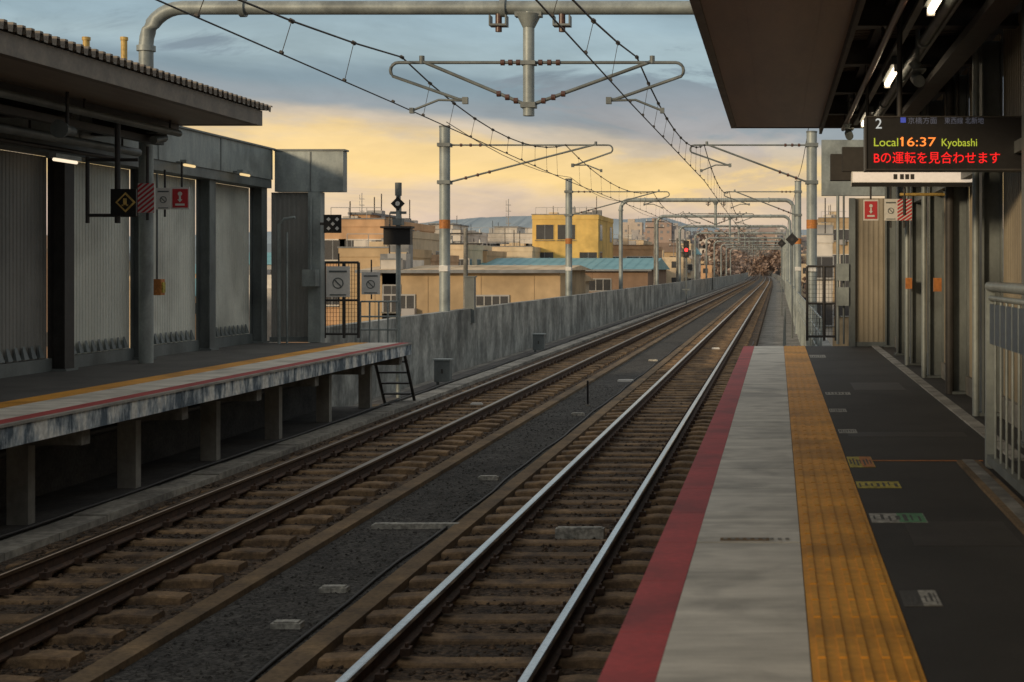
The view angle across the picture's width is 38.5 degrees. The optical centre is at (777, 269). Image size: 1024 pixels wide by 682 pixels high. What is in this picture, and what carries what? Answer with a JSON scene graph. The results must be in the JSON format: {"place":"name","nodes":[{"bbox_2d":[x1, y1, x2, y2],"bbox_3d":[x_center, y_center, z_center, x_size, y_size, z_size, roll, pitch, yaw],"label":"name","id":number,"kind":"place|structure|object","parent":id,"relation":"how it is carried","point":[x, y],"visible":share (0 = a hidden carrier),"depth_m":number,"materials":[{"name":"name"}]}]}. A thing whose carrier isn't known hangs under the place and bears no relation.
{"place":"outdoors","nodes":[
{"label":"outdoors","id":0,"kind":"place"},
{"bbox_2d":[0,113,274,377],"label":"platform screen wall","id":1,"kind":"structure","parent":0,"point":[64,286],"depth_m":21.61,"materials":[{"name":"metal"}]},
{"bbox_2d":[0,0,884,235],"label":"sky","id":2,"kind":"structure","parent":0,"point":[387,144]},
{"bbox_2d":[428,223,487,244],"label":"office building","id":3,"kind":"structure","parent":0,"point":[459,228],"depth_m":173.98,"materials":[{"name":"beige concrete"}]},
{"bbox_2d":[129,216,805,247],"bbox_3d":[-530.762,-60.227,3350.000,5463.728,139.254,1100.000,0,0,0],"label":"mountain ridge","id":4,"kind":"structure","parent":0,"point":[484,224],"depth_m":3318.41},
{"bbox_2d":[468,221,531,245],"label":"apartment building","id":5,"kind":"structure","parent":0,"point":[498,233],"depth_m":190.00,"materials":[{"name":"white concrete"}]},
{"bbox_2d":[817,198,833,345],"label":"house","id":6,"kind":"structure","parent":0,"point":[825,237],"depth_m":90.00,"materials":[{"name":"beige concrete"}]},
{"bbox_2d":[817,205,848,345],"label":"apartment building","id":7,"kind":"structure","parent":0,"point":[830,216],"depth_m":170.00,"materials":[{"name":"beige concrete"}]},
{"bbox_2d":[883,0,1023,447],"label":"platform screen wall","id":8,"kind":"structure","parent":0,"point":[951,253],"depth_m":15.96,"materials":[{"name":"metal"}]},
{"label":"ground","id":9,"kind":"structure","parent":0,"visible":0},
{"bbox_2d":[129,252,307,347],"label":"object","id":10,"kind":"object","parent":9,"relation":"on","point":[268,294],"visible":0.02,"depth_m":174.67,"materials":[{"name":"metal"}]},
{"bbox_2d":[325,194,434,325],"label":"apartment building","id":11,"kind":"structure","parent":9,"relation":"on","point":[359,225],"depth_m":95.00,"materials":[{"name":"beige concrete"}]},
{"bbox_2d":[337,212,431,323],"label":"house","id":12,"kind":"structure","parent":9,"relation":"on","point":[364,253],"depth_m":80.00,"materials":[{"name":"beige concrete"}]},
{"bbox_2d":[380,224,423,317],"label":"house","id":13,"kind":"structure","parent":9,"relation":"on","point":[388,261],"depth_m":76.00,"materials":[{"name":"beige concrete"}]},
{"bbox_2d":[392,200,438,254],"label":"house","id":14,"kind":"structure","parent":9,"relation":"on","point":[425,241],"depth_m":103.63,"materials":[{"name":"beige concrete"}]},
{"bbox_2d":[431,253,458,264],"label":"house","id":15,"kind":"structure","parent":9,"relation":"on","point":[454,259],"depth_m":111.04,"materials":[{"name":"beige concrete"}]},
{"bbox_2d":[450,228,481,307],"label":"utility pole","id":16,"kind":"object","parent":9,"relation":"on","point":[465,244],"visible":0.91,"depth_m":69.95,"materials":[{"name":"concrete"}]},
{"bbox_2d":[450,235,491,264],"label":"house","id":17,"kind":"structure","parent":9,"relation":"on","point":[475,254],"depth_m":132.54,"materials":[{"name":"beige concrete"}]},
{"bbox_2d":[355,265,591,320],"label":"warehouse","id":18,"kind":"structure","parent":9,"relation":"on","point":[499,284],"depth_m":76.00,"materials":[{"name":"beige concrete"}]},
{"bbox_2d":[454,238,506,262],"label":"house","id":19,"kind":"structure","parent":9,"relation":"on","point":[488,256],"depth_m":140.26,"materials":[{"name":"beige concrete"}]},
{"bbox_2d":[492,230,540,257],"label":"house","id":20,"kind":"structure","parent":9,"relation":"on","point":[514,249],"depth_m":150.00,"materials":[{"name":"beige concrete"}]},
{"bbox_2d":[531,196,612,257],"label":"yellow building","id":21,"kind":"structure","parent":9,"relation":"on","point":[592,234],"depth_m":155.00,"materials":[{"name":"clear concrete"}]},
{"bbox_2d":[348,276,800,406],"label":"railway viaduct","id":22,"kind":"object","parent":9,"relation":"on","point":[771,334],"visible":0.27,"depth_m":70.42,"materials":[{"name":"concrete"}]},
{"bbox_2d":[0,343,412,540],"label":"station platform","id":23,"kind":"structure","parent":22,"relation":"on","point":[79,438],"depth_m":18.24,"materials":[{"name":"concrete"}]},
{"bbox_2d":[0,19,272,157],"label":"platform canopy","id":24,"kind":"object","parent":23,"relation":"on","point":[41,73],"visible":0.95,"depth_m":17.45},
{"bbox_2d":[50,92,76,137],"bbox_3d":[-8.484,-1.876,16.960,0.214,0.648,0.320,0,0,0],"label":"loudspeaker","id":25,"kind":"object","parent":24,"relation":"attached to","point":[60,128],"visible":0.9,"depth_m":16.80,"materials":[{"name":"grey paint"}]},
{"bbox_2d":[45,153,81,163],"bbox_3d":[-9.600,-1.478,18.983,0.300,0.100,0.680,0,0,0],"label":"fluorescent lamp","id":26,"kind":"object","parent":24,"relation":"attached to","point":[64,158],"visible":1,"depth_m":18.91,"materials":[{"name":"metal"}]},
{"bbox_2d":[85,124,138,222],"bbox_3d":[-8.653,-1.249,18.468,0.695,1.291,0.155,0,0,0],"label":"stop position sign","id":27,"kind":"object","parent":24,"relation":"attached to","point":[123,202],"visible":1,"depth_m":18.47,"materials":[{"name":"metal"}]},
{"bbox_2d":[120,36,127,58],"bbox_3d":[-8.724,-2.753,19.000,0.092,0.706,0.092,0,0,0],"label":"roof vent post","id":28,"kind":"object","parent":24,"relation":"on","point":[123,39],"visible":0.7,"depth_m":18.97,"materials":[{"name":"gold metal"}]},
{"bbox_2d":[137,146,154,219],"bbox_3d":[-8.511,-1.165,19.210,0.220,0.997,0.080,0,0,0],"label":"hazard stripe sign","id":29,"kind":"object","parent":24,"relation":"attached to","point":[146,197],"visible":1,"depth_m":19.18,"materials":[{"name":"metal"}]},
{"bbox_2d":[146,132,167,143],"bbox_3d":[-8.783,-1.935,20.185,0.160,0.330,0.409,0,0,0],"label":"surveillance camera","id":30,"kind":"object","parent":24,"relation":"attached to","point":[158,137],"visible":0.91,"depth_m":20.07,"materials":[{"name":"grey paint"}]},
{"bbox_2d":[154,174,165,294],"bbox_3d":[-9.680,-0.550,22.225,0.200,1.900,0.150,0,0,0],"label":"emergency phone box","id":31,"kind":"object","parent":24,"relation":"attached to","point":[159,286],"visible":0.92,"depth_m":22.24,"materials":[{"name":"grey paint"}]},
{"bbox_2d":[156,170,170,216],"bbox_3d":[-8.364,-1.041,19.405,0.196,0.644,0.079,0,0,0],"label":"notice sign","id":32,"kind":"object","parent":24,"relation":"attached to","point":[163,198],"visible":1,"depth_m":19.38,"materials":[{"name":"metal"}]},
{"bbox_2d":[171,162,189,209],"bbox_3d":[-8.132,-1.146,19.404,0.249,0.653,0.082,0,0,0],"label":"emergency button sign","id":33,"kind":"object","parent":24,"relation":"attached to","point":[180,197],"visible":1,"depth_m":19.37,"materials":[{"name":"metal"}]},
{"bbox_2d":[269,149,348,343],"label":"end screen wall","id":34,"kind":"structure","parent":23,"relation":"on","point":[305,179],"depth_m":27.40,"materials":[{"name":"metal"}]},
{"bbox_2d":[320,215,341,232],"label":"stop marker sign","id":35,"kind":"object","parent":34,"relation":"attached to","point":[332,223],"visible":1,"depth_m":26.98,"materials":[{"name":"metal"}]},
{"bbox_2d":[326,253,349,301],"bbox_3d":[-8.516,0.159,27.605,0.456,0.946,0.079,0,0,0],"label":"notice sign","id":36,"kind":"object","parent":34,"relation":"attached to","point":[338,281],"visible":1,"depth_m":27.58,"materials":[{"name":"metal"}]},
{"bbox_2d":[325,261,359,337],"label":"service gate","id":37,"kind":"structure","parent":23,"relation":"on","point":[344,312],"depth_m":27.88,"materials":[{"name":"metal"}]},
{"bbox_2d":[360,301,398,342],"bbox_3d":[-8.005,1.061,28.600,0.777,0.872,0.036,0,0,0],"label":"handrail fence","id":38,"kind":"object","parent":23,"relation":"on","point":[379,316],"visible":0.75,"depth_m":28.59,"materials":[{"name":"metal"}]},
{"bbox_2d":[362,260,379,298],"bbox_3d":[-8.168,0.201,28.605,0.368,0.796,0.079,0,0,0],"label":"notice sign","id":39,"kind":"object","parent":38,"relation":"attached to","point":[371,282],"visible":1,"depth_m":28.58,"materials":[{"name":"metal"}]},
{"bbox_2d":[136,0,693,362],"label":"overhead wire gantry","id":40,"kind":"object","parent":23,"relation":"on","point":[528,14],"visible":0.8,"depth_m":21.22,"materials":[{"name":"metal"}]},
{"bbox_2d":[535,0,765,253],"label":"catenary wire","id":41,"kind":"object","parent":40,"relation":"attached to","point":[552,16],"visible":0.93,"depth_m":21.31,"materials":[{"name":"grey metal"}]},
{"bbox_2d":[0,276,750,562],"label":"cable trough","id":42,"kind":"object","parent":22,"relation":"on","point":[31,540],"visible":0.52,"depth_m":20.05,"materials":[{"name":"concrete"}]},
{"bbox_2d":[0,276,772,681],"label":"ballast bed","id":43,"kind":"object","parent":22,"relation":"on","point":[484,674],"visible":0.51,"depth_m":12.82,"materials":[{"name":"gravel"}]},
{"bbox_2d":[0,373,719,681],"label":"loose ballast stones","id":44,"kind":"object","parent":43,"relation":"on","point":[21,670],"visible":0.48,"depth_m":12.51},
{"bbox_2d":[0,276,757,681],"bbox_3d":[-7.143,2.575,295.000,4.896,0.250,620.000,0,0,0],"label":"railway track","id":45,"kind":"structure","parent":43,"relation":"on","point":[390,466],"depth_m":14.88,"materials":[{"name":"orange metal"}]},
{"bbox_2d":[103,276,762,681],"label":"gravel strip","id":46,"kind":"object","parent":43,"relation":"on","point":[635,366],"visible":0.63,"depth_m":12.90,"materials":[{"name":"gravel"}]},
{"bbox_2d":[270,619,304,628],"bbox_3d":[-3.611,2.624,10.487,0.222,0.072,0.100,0,0,0],"label":"concrete marker slab","id":47,"kind":"object","parent":46,"relation":"on","point":[288,624],"depth_m":10.45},
{"bbox_2d":[319,584,349,592],"bbox_3d":[-3.627,2.624,11.652,0.225,0.072,0.100,0,0,0],"label":"concrete marker slab","id":48,"kind":"object","parent":46,"relation":"on","point":[337,588],"depth_m":11.60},
{"bbox_2d":[0,341,753,681],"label":"signal cable","id":49,"kind":"object","parent":46,"relation":"on","point":[284,651],"visible":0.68,"depth_m":16.28,"materials":[{"name":"black rubber"}]},
{"bbox_2d":[371,522,459,528],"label":"concrete marker slab","id":50,"kind":"structure","parent":46,"relation":"on","point":[409,525],"depth_m":14.47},
{"bbox_2d":[292,275,771,681],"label":"railway track","id":51,"kind":"structure","parent":43,"relation":"on","point":[729,333],"depth_m":13.16,"materials":[{"name":"orange metal"}]},
{"bbox_2d":[555,526,604,538],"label":"concrete marker slab","id":52,"kind":"structure","parent":43,"relation":"on","point":[578,532],"depth_m":14.03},
{"bbox_2d":[682,240,689,303],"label":"railway signal","id":53,"kind":"object","parent":43,"relation":"on","point":[686,249],"visible":0.93,"depth_m":109.85,"materials":[{"name":"grey paint"}]},
{"bbox_2d":[374,356,415,405],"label":"steel steps","id":54,"kind":"structure","parent":22,"relation":"on","point":[407,372],"depth_m":27.81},
{"bbox_2d":[380,182,414,400],"bbox_3d":[-7.996,0.537,29.950,0.647,4.726,0.300,0,0,0],"label":"train signal pole","id":55,"kind":"object","parent":22,"relation":"on","point":[398,235],"visible":0.91,"depth_m":29.92,"materials":[{"name":"metal"}]},
{"bbox_2d":[61,276,759,681],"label":"concrete kerb","id":56,"kind":"structure","parent":22,"relation":"on","point":[137,648],"depth_m":12.66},
{"bbox_2d":[432,358,453,388],"bbox_3d":[-7.750,2.495,33.000,0.420,0.850,0.300,0,0,0],"label":"lineside junction box","id":57,"kind":"object","parent":22,"relation":"on","point":[442,369],"visible":0.74,"depth_m":32.88,"materials":[{"name":"grey paint"}]},
{"bbox_2d":[255,277,763,681],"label":"concrete kerb","id":58,"kind":"structure","parent":22,"relation":"on","point":[302,660],"depth_m":12.62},
{"bbox_2d":[308,272,747,406],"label":"parapet wall","id":59,"kind":"structure","parent":22,"relation":"on","point":[495,331],"depth_m":45.72,"materials":[{"name":"concrete"}]},
{"bbox_2d":[464,276,476,322],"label":"parapet wall pillar","id":60,"kind":"structure","parent":59,"relation":"attached to","point":[470,292],"depth_m":42.50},
{"bbox_2d":[437,125,612,311],"bbox_3d":[-7.066,-0.570,40.000,4.923,6.940,0.360,0,0,0],"label":"overhead wire mast","id":61,"kind":"object","parent":59,"relation":"on","point":[444,181],"visible":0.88,"depth_m":39.89,"materials":[{"name":"metal"}]},
{"bbox_2d":[156,0,746,255],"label":"catenary wire","id":62,"kind":"object","parent":61,"relation":"attached to","point":[290,20],"visible":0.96,"depth_m":20.54,"materials":[{"name":"black metal"}]},
{"bbox_2d":[564,178,669,295],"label":"overhead wire mast","id":63,"kind":"object","parent":59,"relation":"on","point":[568,192],"visible":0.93,"depth_m":63.89,"materials":[{"name":"metal"}]},
{"bbox_2d":[532,333,545,352],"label":"lineside junction box","id":64,"kind":"object","parent":22,"relation":"on","point":[538,341],"visible":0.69,"depth_m":45.88,"materials":[{"name":"grey paint"}]},
{"bbox_2d":[618,197,794,288],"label":"overhead wire gantry","id":65,"kind":"object","parent":22,"relation":"on","point":[715,201],"visible":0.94,"depth_m":85.91,"materials":[{"name":"metal"}]},
{"bbox_2d":[447,122,808,245],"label":"feeder cable","id":66,"kind":"object","parent":65,"relation":"attached to","point":[589,190],"visible":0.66,"depth_m":54.22,"materials":[{"name":"black metal"}]},
{"bbox_2d":[655,214,790,284],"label":"overhead wire gantry","id":67,"kind":"object","parent":22,"relation":"on","point":[724,216],"visible":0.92,"depth_m":111.89,"materials":[{"name":"metal"}]},
{"bbox_2d":[678,225,787,281],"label":"overhead wire gantry","id":68,"kind":"object","parent":22,"relation":"on","point":[679,252],"visible":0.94,"depth_m":137.91,"materials":[{"name":"metal"}]},
{"bbox_2d":[694,232,785,282],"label":"overhead wire gantry","id":69,"kind":"object","parent":22,"relation":"on","point":[745,240],"visible":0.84,"depth_m":163.90,"materials":[{"name":"metal"}]},
{"bbox_2d":[705,237,784,281],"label":"overhead wire gantry","id":70,"kind":"object","parent":22,"relation":"on","point":[783,239],"visible":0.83,"depth_m":189.90,"materials":[{"name":"metal"}]},
{"bbox_2d":[713,241,783,279],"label":"overhead wire gantry","id":71,"kind":"object","parent":22,"relation":"on","point":[750,250],"visible":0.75,"depth_m":213.89,"materials":[{"name":"metal"}]},
{"bbox_2d":[720,244,782,286],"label":"overhead wire gantry","id":72,"kind":"object","parent":22,"relation":"on","point":[755,249],"visible":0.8,"depth_m":239.92,"materials":[{"name":"metal"}]},
{"bbox_2d":[726,246,780,275],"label":"overhead wire gantry","id":73,"kind":"object","parent":22,"relation":"on","point":[757,247],"visible":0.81,"depth_m":265.92,"materials":[{"name":"metal"}]},
{"bbox_2d":[724,181,801,333],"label":"overhead wire mast","id":74,"kind":"object","parent":22,"relation":"on","point":[797,191],"visible":0.94,"depth_m":63.87,"materials":[{"name":"metal"}]},
{"bbox_2d":[783,308,785,345],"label":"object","id":75,"kind":"structure","parent":22,"relation":"on","point":[784,336],"depth_m":26.29,"materials":[{"name":"metal"}]},
{"bbox_2d":[806,265,835,340],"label":"service gate","id":76,"kind":"structure","parent":75,"relation":"on","point":[824,303],"depth_m":26.98,"materials":[{"name":"metal"}]},
{"bbox_2d":[786,232,798,337],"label":"diamond marker sign","id":77,"kind":"object","parent":22,"relation":"on","point":[792,239],"visible":1,"depth_m":59.96,"materials":[{"name":"metal"}]},
{"bbox_2d":[772,273,831,345],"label":"parapet wall","id":78,"kind":"structure","parent":22,"relation":"on","point":[824,343],"depth_m":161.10,"materials":[{"name":"concrete"}]},
{"bbox_2d":[689,131,817,345],"bbox_3d":[-0.658,-0.495,40.000,3.623,6.790,0.360,0,0,0],"label":"overhead wire mast","id":79,"kind":"object","parent":78,"relation":"on","point":[811,180],"visible":0.89,"depth_m":39.89,"materials":[{"name":"metal"}]},
{"bbox_2d":[786,280,821,345],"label":"handrail fence","id":80,"kind":"object","parent":22,"relation":"on","point":[801,320],"visible":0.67,"depth_m":48.98,"materials":[{"name":"metal"}]},
{"bbox_2d":[598,346,1023,681],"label":"station platform","id":81,"kind":"structure","parent":22,"relation":"on","point":[707,605],"depth_m":7.45,"materials":[{"name":"concrete"}]},
{"bbox_2d":[720,538,788,540],"bbox_3d":[-0.116,1.395,7.365,0.357,0.004,0.070,0,0,0],"label":"drain cover","id":82,"kind":"object","parent":81,"relation":"on","point":[744,539],"visible":1,"depth_m":7.35,"materials":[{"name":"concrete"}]},
{"bbox_2d":[821,140,884,346],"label":"end screen wall","id":83,"kind":"structure","parent":81,"relation":"on","point":[862,295],"depth_m":25.95,"materials":[{"name":"metal"}]},
{"bbox_2d":[689,0,1021,133],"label":"platform canopy","id":84,"kind":"object","parent":81,"relation":"on","point":[790,63],"visible":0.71,"depth_m":14.02,"materials":[{"name":"metal"}]},
{"bbox_2d":[843,102,853,139],"bbox_3d":[0.976,-2.030,19.476,0.138,0.540,0.352,0,0,0],"label":"surveillance camera","id":85,"kind":"object","parent":84,"relation":"attached to","point":[848,130],"visible":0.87,"depth_m":19.42,"materials":[{"name":"metal"}]},
{"bbox_2d":[859,106,873,127],"bbox_3d":[1.170,-2.065,18.700,0.110,0.270,1.300,0,0,0],"label":"fluorescent lamp","id":86,"kind":"object","parent":84,"relation":"attached to","point":[863,113],"visible":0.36,"depth_m":18.35,"materials":[{"name":"grey paint"}]},
{"bbox_2d":[863,187,877,220],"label":"emergency button sign","id":87,"kind":"object","parent":84,"relation":"attached to","point":[870,209],"visible":0.94,"depth_m":19.97,"materials":[{"name":"metal"}]},
{"bbox_2d":[884,187,896,227],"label":"notice sign","id":88,"kind":"object","parent":84,"relation":"attached to","point":[890,209],"visible":0.94,"depth_m":19.98,"materials":[{"name":"metal"}]},
{"bbox_2d":[882,57,902,87],"bbox_3d":[1.170,-2.065,14.500,0.110,0.270,1.300,0,0,0],"label":"fluorescent lamp","id":89,"kind":"object","parent":84,"relation":"attached to","point":[889,74],"visible":0.72,"depth_m":14.36,"materials":[{"name":"grey paint"}]},
{"bbox_2d":[830,67,971,186],"bbox_3d":[1.401,-1.602,15.740,1.611,1.396,0.520,0,0,0],"label":"illuminated direction sign","id":90,"kind":"object","parent":84,"relation":"attached to","point":[846,164],"visible":0.56,"depth_m":15.49,"materials":[{"name":"white illuminated acrylic plastic"},{"name":"dark steel"}]},
{"bbox_2d":[897,187,911,227],"bbox_3d":[1.791,-1.040,20.010,0.202,0.903,0.080,0,0,0],"label":"hazard stripe sign","id":91,"kind":"object","parent":84,"relation":"attached to","point":[904,218],"visible":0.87,"depth_m":19.98,"materials":[{"name":"metal"}]},
{"bbox_2d":[909,29,925,86],"bbox_3d":[1.274,-1.974,12.976,0.138,0.653,0.352,0,0,0],"label":"surveillance camera","id":92,"kind":"object","parent":84,"relation":"attached to","point":[917,79],"visible":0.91,"depth_m":12.97,"materials":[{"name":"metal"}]},
{"bbox_2d":[900,189,944,214],"bbox_3d":[1.820,-0.831,17.500,0.619,0.328,0.037,0,0,0],"label":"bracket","id":93,"kind":"object","parent":84,"relation":"attached to","point":[904,194],"visible":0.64,"depth_m":17.48,"materials":[{"name":"gold metal"}]},
{"bbox_2d":[923,0,941,16],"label":"fluorescent lamp","id":94,"kind":"object","parent":84,"relation":"attached to","point":[931,5],"visible":1,"depth_m":10.66,"materials":[{"name":"grey paint"}]},
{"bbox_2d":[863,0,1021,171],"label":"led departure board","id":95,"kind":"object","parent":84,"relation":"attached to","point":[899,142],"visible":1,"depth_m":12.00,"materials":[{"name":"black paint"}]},
{"bbox_2d":[784,346,926,681],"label":"tactile paving","id":96,"kind":"structure","parent":81,"relation":"on","point":[858,631],"depth_m":6.69,"materials":[{"name":"tile"}]},
{"bbox_2d":[847,457,874,466],"bbox_3d":[0.607,1.397,10.336,0.180,0.004,0.561,0,0,0],"label":"floor sticker","id":97,"kind":"object","parent":81,"relation":"on","point":[865,462],"visible":1,"depth_m":10.30,"materials":[{"name":"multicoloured plastic"}]},
{"bbox_2d":[856,481,901,487],"bbox_3d":[0.658,1.397,9.240,0.280,0.004,0.280,0,0,0],"label":"floor sticker","id":98,"kind":"object","parent":81,"relation":"on","point":[878,484],"visible":1,"depth_m":9.24,"materials":[{"name":"yellow plastic"}]},
{"bbox_2d":[869,513,927,522],"bbox_3d":[0.680,1.397,8.003,0.309,0.004,0.294,0,0,0],"label":"floor sticker","id":99,"kind":"object","parent":81,"relation":"on","point":[897,517],"visible":1,"depth_m":7.98,"materials":[{"name":"green plastic"}]},
{"bbox_2d":[899,590,942,605],"bbox_3d":[0.611,1.397,6.050,0.161,0.004,0.288,0,0,0],"label":"floor sticker","id":100,"kind":"object","parent":81,"relation":"on","point":[920,597],"visible":1,"depth_m":6.04,"materials":[{"name":"grey plastic"}]},
{"bbox_2d":[985,282,1023,496],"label":"steel barrier","id":101,"kind":"object","parent":81,"relation":"on","point":[1004,327],"visible":1,"depth_m":9.43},
{"bbox_2d":[480,258,669,292],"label":"warehouse","id":102,"kind":"structure","parent":9,"relation":"on","point":[603,273],"depth_m":135.32,"materials":[{"name":"teal metal"}]},
{"bbox_2d":[613,225,651,244],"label":"house","id":103,"kind":"structure","parent":9,"relation":"on","point":[639,241],"depth_m":201.29,"materials":[{"name":"beige concrete"}]},
{"bbox_2d":[613,238,662,257],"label":"house","id":104,"kind":"structure","parent":9,"relation":"on","point":[631,249],"depth_m":175.00,"materials":[{"name":"brown concrete"}]},
{"bbox_2d":[645,219,664,284],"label":"utility pole","id":105,"kind":"object","parent":9,"relation":"on","point":[654,221],"visible":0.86,"depth_m":119.90,"materials":[{"name":"concrete"}]},
{"bbox_2d":[652,241,712,282],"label":"distant town","id":106,"kind":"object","parent":9,"relation":"on","point":[668,255],"visible":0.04,"depth_m":281.32,"materials":[{"name":"beige concrete"}]},
{"bbox_2d":[681,239,693,280],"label":"apartment building","id":107,"kind":"structure","parent":9,"relation":"on","point":[690,267],"depth_m":300.00,"materials":[{"name":"beige concrete"}]},
{"bbox_2d":[623,217,805,275],"bbox_3d":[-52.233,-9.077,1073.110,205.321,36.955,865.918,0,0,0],"label":"distant town","id":108,"kind":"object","parent":9,"relation":"on","point":[668,232],"visible":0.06,"depth_m":666.33},
{"bbox_2d":[692,228,805,297],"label":"distant trees","id":109,"kind":"object","parent":9,"relation":"on","point":[739,260],"visible":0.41,"depth_m":452.30,"materials":[{"name":"brown plant"}]},
{"bbox_2d":[801,254,805,299],"bbox_3d":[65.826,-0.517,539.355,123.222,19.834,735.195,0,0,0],"label":"distant town","id":110,"kind":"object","parent":9,"relation":"on","point":[803,270],"depth_m":287.02,"materials":[{"name":"beige concrete"}]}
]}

